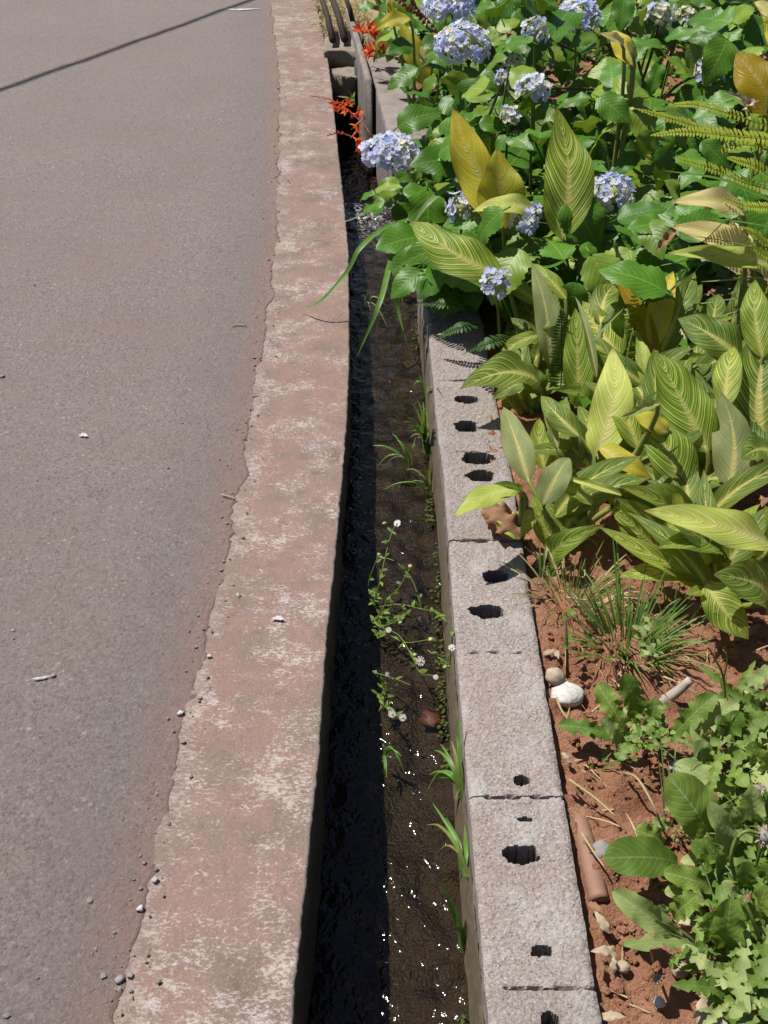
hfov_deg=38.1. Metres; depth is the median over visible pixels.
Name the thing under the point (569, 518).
canna plant
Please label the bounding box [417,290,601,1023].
block wall
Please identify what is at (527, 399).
canna plant
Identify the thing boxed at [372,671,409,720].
fleabane
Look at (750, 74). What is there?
canna plant
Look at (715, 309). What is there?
canna plant
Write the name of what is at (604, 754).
grass clump
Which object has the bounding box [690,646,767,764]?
weed
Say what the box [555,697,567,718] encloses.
straw
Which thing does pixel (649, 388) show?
canna plant
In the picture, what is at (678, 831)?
seed head
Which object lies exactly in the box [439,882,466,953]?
grass tuft
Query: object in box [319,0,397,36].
dry bank
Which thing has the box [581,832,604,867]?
straw
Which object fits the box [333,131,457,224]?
strap leaf plant
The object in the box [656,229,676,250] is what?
dead leaf
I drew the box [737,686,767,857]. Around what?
weed
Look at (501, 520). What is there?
dead leaf
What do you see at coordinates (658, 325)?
canna plant
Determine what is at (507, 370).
canna plant
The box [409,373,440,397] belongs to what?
grass tuft
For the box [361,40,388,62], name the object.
montbretia
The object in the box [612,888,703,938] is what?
weed
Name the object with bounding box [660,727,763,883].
grass clump
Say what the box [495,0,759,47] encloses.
hydrangea bush
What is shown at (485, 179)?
canna plant
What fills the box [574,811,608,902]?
pipe
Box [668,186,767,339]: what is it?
canna plant
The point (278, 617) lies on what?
paint smear
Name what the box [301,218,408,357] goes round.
strap leaf plant
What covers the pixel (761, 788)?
seed head
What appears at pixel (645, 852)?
weed
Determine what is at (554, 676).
stone
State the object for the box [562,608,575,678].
seedling
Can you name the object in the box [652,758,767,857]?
weed
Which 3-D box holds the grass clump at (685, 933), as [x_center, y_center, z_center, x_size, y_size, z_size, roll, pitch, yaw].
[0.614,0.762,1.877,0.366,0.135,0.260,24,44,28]
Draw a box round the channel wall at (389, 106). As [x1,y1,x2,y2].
[367,57,428,306]
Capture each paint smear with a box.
[229,8,259,9]
[271,616,284,619]
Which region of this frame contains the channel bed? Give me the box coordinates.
[308,98,468,1023]
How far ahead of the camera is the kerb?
2.44 m
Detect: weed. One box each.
[559,673,717,760]
[604,821,728,897]
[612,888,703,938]
[623,702,675,760]
[624,933,713,973]
[632,616,663,666]
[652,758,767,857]
[663,660,767,1023]
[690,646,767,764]
[699,829,767,950]
[700,962,737,1007]
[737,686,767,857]
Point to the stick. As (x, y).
(679, 689)
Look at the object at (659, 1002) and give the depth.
1.89 m
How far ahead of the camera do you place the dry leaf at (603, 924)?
1.99 m
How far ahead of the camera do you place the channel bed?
2.66 m
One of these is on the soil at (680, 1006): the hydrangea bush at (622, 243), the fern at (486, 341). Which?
the hydrangea bush at (622, 243)
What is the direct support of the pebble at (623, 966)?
on the soil at (680, 1006)
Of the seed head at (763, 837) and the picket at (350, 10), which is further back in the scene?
the picket at (350, 10)
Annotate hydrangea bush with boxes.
[357,0,558,134]
[358,68,550,352]
[444,92,767,338]
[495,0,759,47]
[514,0,767,196]
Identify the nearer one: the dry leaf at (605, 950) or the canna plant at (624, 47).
the dry leaf at (605, 950)
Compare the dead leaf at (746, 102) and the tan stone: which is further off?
the dead leaf at (746, 102)
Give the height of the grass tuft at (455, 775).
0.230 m
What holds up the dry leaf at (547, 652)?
on the soil at (680, 1006)
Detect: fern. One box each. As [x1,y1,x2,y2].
[407,298,516,354]
[548,311,567,386]
[625,293,639,351]
[635,101,767,194]
[723,197,767,260]
[751,0,767,134]
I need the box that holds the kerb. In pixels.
[113,0,351,1023]
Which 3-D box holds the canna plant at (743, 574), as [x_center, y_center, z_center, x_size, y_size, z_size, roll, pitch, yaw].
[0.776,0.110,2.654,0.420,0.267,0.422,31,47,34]
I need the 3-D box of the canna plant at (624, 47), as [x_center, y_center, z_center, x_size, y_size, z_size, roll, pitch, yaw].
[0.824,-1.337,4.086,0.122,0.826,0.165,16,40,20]
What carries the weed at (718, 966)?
on the soil at (680, 1006)
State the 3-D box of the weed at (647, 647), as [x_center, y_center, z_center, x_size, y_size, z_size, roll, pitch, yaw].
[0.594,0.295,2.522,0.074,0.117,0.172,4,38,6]
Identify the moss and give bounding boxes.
[410,325,469,1023]
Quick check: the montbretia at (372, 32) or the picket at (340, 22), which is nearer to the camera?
the montbretia at (372, 32)
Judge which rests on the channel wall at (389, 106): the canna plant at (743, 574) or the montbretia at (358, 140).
the montbretia at (358, 140)
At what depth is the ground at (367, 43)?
9.26 m
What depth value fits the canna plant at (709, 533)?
2.50 m
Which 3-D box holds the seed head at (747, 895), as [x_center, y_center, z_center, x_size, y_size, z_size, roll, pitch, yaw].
[0.619,0.704,1.921,0.052,0.174,0.031,-23,43,-27]
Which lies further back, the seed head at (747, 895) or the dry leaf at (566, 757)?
the dry leaf at (566, 757)
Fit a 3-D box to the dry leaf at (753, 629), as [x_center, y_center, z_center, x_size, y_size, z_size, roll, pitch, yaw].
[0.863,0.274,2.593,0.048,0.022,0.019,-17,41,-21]
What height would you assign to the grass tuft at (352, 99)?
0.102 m
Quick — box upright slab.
[345,8,372,176]
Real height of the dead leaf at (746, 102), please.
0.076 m
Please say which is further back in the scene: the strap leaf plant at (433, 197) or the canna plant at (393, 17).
the canna plant at (393, 17)
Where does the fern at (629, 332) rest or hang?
on the undergrowth
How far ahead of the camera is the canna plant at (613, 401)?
2.95 m
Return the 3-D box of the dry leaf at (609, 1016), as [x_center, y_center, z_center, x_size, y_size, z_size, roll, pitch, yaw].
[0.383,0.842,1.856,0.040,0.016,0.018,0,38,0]
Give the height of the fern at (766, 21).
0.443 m
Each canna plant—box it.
[375,0,432,104]
[411,221,586,338]
[450,109,579,307]
[453,481,536,543]
[460,319,570,398]
[500,407,648,571]
[501,331,547,415]
[511,263,579,371]
[530,347,641,475]
[536,108,594,276]
[554,283,695,407]
[559,399,702,502]
[577,347,698,454]
[587,274,767,348]
[599,30,637,185]
[599,470,767,638]
[606,461,767,544]
[607,266,745,386]
[617,504,767,587]
[639,346,760,503]
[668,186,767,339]
[678,280,767,465]
[733,0,767,177]
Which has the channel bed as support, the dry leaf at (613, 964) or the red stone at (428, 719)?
the red stone at (428, 719)
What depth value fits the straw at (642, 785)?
2.12 m
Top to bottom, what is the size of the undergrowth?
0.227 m
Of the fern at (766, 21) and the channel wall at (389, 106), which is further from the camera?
the channel wall at (389, 106)
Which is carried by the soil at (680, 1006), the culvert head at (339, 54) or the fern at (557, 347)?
the fern at (557, 347)
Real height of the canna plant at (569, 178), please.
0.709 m
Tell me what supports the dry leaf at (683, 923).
on the soil at (680, 1006)
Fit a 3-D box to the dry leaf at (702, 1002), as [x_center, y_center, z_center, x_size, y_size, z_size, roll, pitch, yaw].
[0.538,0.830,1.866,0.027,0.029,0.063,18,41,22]
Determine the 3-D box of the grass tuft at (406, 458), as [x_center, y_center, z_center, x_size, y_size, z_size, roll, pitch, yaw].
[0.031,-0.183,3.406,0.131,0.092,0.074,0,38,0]
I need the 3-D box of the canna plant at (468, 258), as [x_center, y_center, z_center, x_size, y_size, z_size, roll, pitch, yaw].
[0.384,-0.697,3.592,0.599,0.427,0.283,0,38,0]
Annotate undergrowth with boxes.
[381,0,767,416]
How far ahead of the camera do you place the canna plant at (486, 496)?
2.69 m
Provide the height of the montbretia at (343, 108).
0.200 m
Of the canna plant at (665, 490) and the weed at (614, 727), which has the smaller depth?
the weed at (614, 727)
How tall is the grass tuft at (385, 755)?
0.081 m
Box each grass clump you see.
[499,541,642,620]
[500,535,574,589]
[536,534,730,676]
[558,613,640,675]
[585,744,624,770]
[594,556,741,633]
[651,859,737,1009]
[657,718,760,891]
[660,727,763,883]
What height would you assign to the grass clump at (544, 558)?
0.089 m
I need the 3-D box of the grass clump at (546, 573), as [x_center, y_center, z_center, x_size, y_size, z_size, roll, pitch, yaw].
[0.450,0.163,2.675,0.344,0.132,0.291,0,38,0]
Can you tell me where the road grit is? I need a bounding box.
[0,85,289,1022]
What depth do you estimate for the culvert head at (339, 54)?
6.47 m
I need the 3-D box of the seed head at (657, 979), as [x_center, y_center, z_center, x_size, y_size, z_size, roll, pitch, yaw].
[0.462,0.794,1.890,0.021,0.071,0.048,13,39,16]
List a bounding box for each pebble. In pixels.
[115,974,124,983]
[126,972,133,977]
[136,904,142,911]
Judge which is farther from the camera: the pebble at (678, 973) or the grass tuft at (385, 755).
the grass tuft at (385, 755)
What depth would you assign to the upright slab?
6.12 m
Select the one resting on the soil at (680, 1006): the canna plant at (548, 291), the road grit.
the canna plant at (548, 291)
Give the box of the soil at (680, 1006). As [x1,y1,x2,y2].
[396,0,767,1023]
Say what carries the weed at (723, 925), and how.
on the soil at (680, 1006)
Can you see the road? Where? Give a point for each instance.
(136, 230)
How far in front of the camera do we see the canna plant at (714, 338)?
2.97 m
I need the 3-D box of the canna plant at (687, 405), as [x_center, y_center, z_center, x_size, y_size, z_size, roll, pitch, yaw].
[0.885,-0.198,2.970,0.476,0.370,0.363,-12,39,-15]
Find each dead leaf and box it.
[480,501,522,539]
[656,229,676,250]
[722,91,758,109]
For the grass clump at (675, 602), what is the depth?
2.65 m
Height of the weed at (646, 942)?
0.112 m
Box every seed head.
[650,972,662,984]
[671,824,685,842]
[736,889,753,906]
[753,781,767,795]
[754,824,767,867]
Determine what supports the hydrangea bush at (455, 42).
on the soil at (680, 1006)
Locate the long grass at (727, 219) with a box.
[593,171,767,368]
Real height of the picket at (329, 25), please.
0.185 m
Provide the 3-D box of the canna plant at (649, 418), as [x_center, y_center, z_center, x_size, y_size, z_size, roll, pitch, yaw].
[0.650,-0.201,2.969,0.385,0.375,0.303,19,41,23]
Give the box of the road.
[0,0,281,1023]
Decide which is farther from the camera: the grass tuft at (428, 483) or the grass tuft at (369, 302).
the grass tuft at (369, 302)
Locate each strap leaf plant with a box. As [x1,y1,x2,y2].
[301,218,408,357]
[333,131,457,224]
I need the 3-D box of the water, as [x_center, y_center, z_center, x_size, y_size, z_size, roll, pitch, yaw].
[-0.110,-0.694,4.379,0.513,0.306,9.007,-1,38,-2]
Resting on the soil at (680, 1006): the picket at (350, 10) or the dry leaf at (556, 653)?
the dry leaf at (556, 653)
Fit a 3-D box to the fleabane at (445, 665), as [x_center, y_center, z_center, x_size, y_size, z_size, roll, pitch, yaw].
[0.147,0.316,2.635,0.041,0.142,0.131,-13,39,-16]
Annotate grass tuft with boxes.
[337,91,354,105]
[362,295,386,325]
[373,433,415,470]
[382,744,403,777]
[385,461,432,496]
[404,400,429,454]
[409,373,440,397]
[427,714,463,798]
[429,803,468,876]
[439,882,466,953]
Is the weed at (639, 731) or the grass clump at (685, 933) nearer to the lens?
the grass clump at (685, 933)
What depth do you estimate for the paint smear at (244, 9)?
7.32 m
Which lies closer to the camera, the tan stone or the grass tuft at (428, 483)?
the tan stone
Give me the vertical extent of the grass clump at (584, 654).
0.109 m
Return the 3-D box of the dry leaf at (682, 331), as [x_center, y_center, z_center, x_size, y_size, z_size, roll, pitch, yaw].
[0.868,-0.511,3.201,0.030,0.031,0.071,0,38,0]
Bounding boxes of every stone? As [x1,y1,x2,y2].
[419,710,442,729]
[545,667,564,685]
[550,680,584,708]
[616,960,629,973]
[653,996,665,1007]
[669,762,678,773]
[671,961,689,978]
[695,1006,730,1023]
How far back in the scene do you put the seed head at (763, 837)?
1.93 m
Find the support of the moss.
attached to the block wall at (526, 957)
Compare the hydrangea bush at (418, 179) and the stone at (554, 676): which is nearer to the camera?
the stone at (554, 676)
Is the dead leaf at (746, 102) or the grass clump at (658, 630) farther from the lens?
the dead leaf at (746, 102)
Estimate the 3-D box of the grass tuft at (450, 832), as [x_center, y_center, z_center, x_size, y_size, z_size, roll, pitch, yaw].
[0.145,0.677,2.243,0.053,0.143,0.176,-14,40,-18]
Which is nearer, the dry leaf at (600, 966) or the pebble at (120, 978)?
the pebble at (120, 978)
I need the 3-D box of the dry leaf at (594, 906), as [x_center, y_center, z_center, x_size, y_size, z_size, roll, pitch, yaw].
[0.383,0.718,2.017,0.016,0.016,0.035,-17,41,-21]
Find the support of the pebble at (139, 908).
on the road
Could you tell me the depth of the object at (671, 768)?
2.28 m
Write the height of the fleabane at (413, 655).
0.178 m
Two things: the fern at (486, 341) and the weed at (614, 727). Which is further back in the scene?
the fern at (486, 341)
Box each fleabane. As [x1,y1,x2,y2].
[367,520,446,679]
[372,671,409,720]
[427,627,454,668]
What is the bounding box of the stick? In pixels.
[659,677,693,702]
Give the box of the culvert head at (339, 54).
[319,11,366,138]
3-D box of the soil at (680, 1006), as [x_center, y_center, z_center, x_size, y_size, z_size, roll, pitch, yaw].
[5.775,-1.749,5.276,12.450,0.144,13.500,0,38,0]
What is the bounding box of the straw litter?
[530,486,767,1012]
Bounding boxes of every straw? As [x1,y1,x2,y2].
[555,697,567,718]
[569,779,615,816]
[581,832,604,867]
[623,771,662,829]
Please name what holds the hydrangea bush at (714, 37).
on the soil at (680, 1006)
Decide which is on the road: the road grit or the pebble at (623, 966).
the road grit
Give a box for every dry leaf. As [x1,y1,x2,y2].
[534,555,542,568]
[536,590,548,597]
[543,649,555,655]
[553,650,558,658]
[562,752,570,762]
[567,786,583,794]
[587,901,603,912]
[591,945,615,956]
[595,911,609,933]
[596,960,604,976]
[601,1010,625,1020]
[609,956,616,973]
[674,917,689,925]
[680,328,687,338]
[693,995,709,1018]
[749,623,759,635]
[759,495,767,506]
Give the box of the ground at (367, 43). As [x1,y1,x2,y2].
[316,0,395,58]
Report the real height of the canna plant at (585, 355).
0.387 m
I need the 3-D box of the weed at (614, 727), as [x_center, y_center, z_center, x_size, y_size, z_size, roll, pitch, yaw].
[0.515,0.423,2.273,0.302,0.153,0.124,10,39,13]
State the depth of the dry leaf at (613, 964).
1.93 m
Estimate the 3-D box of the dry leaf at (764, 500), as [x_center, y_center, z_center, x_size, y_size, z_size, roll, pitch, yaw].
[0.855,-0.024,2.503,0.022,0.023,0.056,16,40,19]
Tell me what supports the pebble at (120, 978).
on the road
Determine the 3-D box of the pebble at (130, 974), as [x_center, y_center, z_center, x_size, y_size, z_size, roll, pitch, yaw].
[-0.417,0.758,1.822,0.012,0.006,0.010,6,38,8]
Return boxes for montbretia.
[312,95,386,140]
[327,127,372,152]
[352,16,380,40]
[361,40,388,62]
[395,0,436,32]
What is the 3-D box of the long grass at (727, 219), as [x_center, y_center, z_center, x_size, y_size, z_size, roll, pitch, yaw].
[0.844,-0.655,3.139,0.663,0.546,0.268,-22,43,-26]
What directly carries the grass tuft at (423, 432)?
on the channel bed
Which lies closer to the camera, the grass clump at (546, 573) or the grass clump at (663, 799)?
the grass clump at (663, 799)
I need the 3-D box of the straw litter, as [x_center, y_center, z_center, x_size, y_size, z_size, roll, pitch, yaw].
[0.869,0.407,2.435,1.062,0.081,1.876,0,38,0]
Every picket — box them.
[319,0,335,43]
[330,0,347,42]
[344,0,354,21]
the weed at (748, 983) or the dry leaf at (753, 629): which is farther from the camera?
the dry leaf at (753, 629)
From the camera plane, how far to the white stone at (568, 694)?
2.44 m

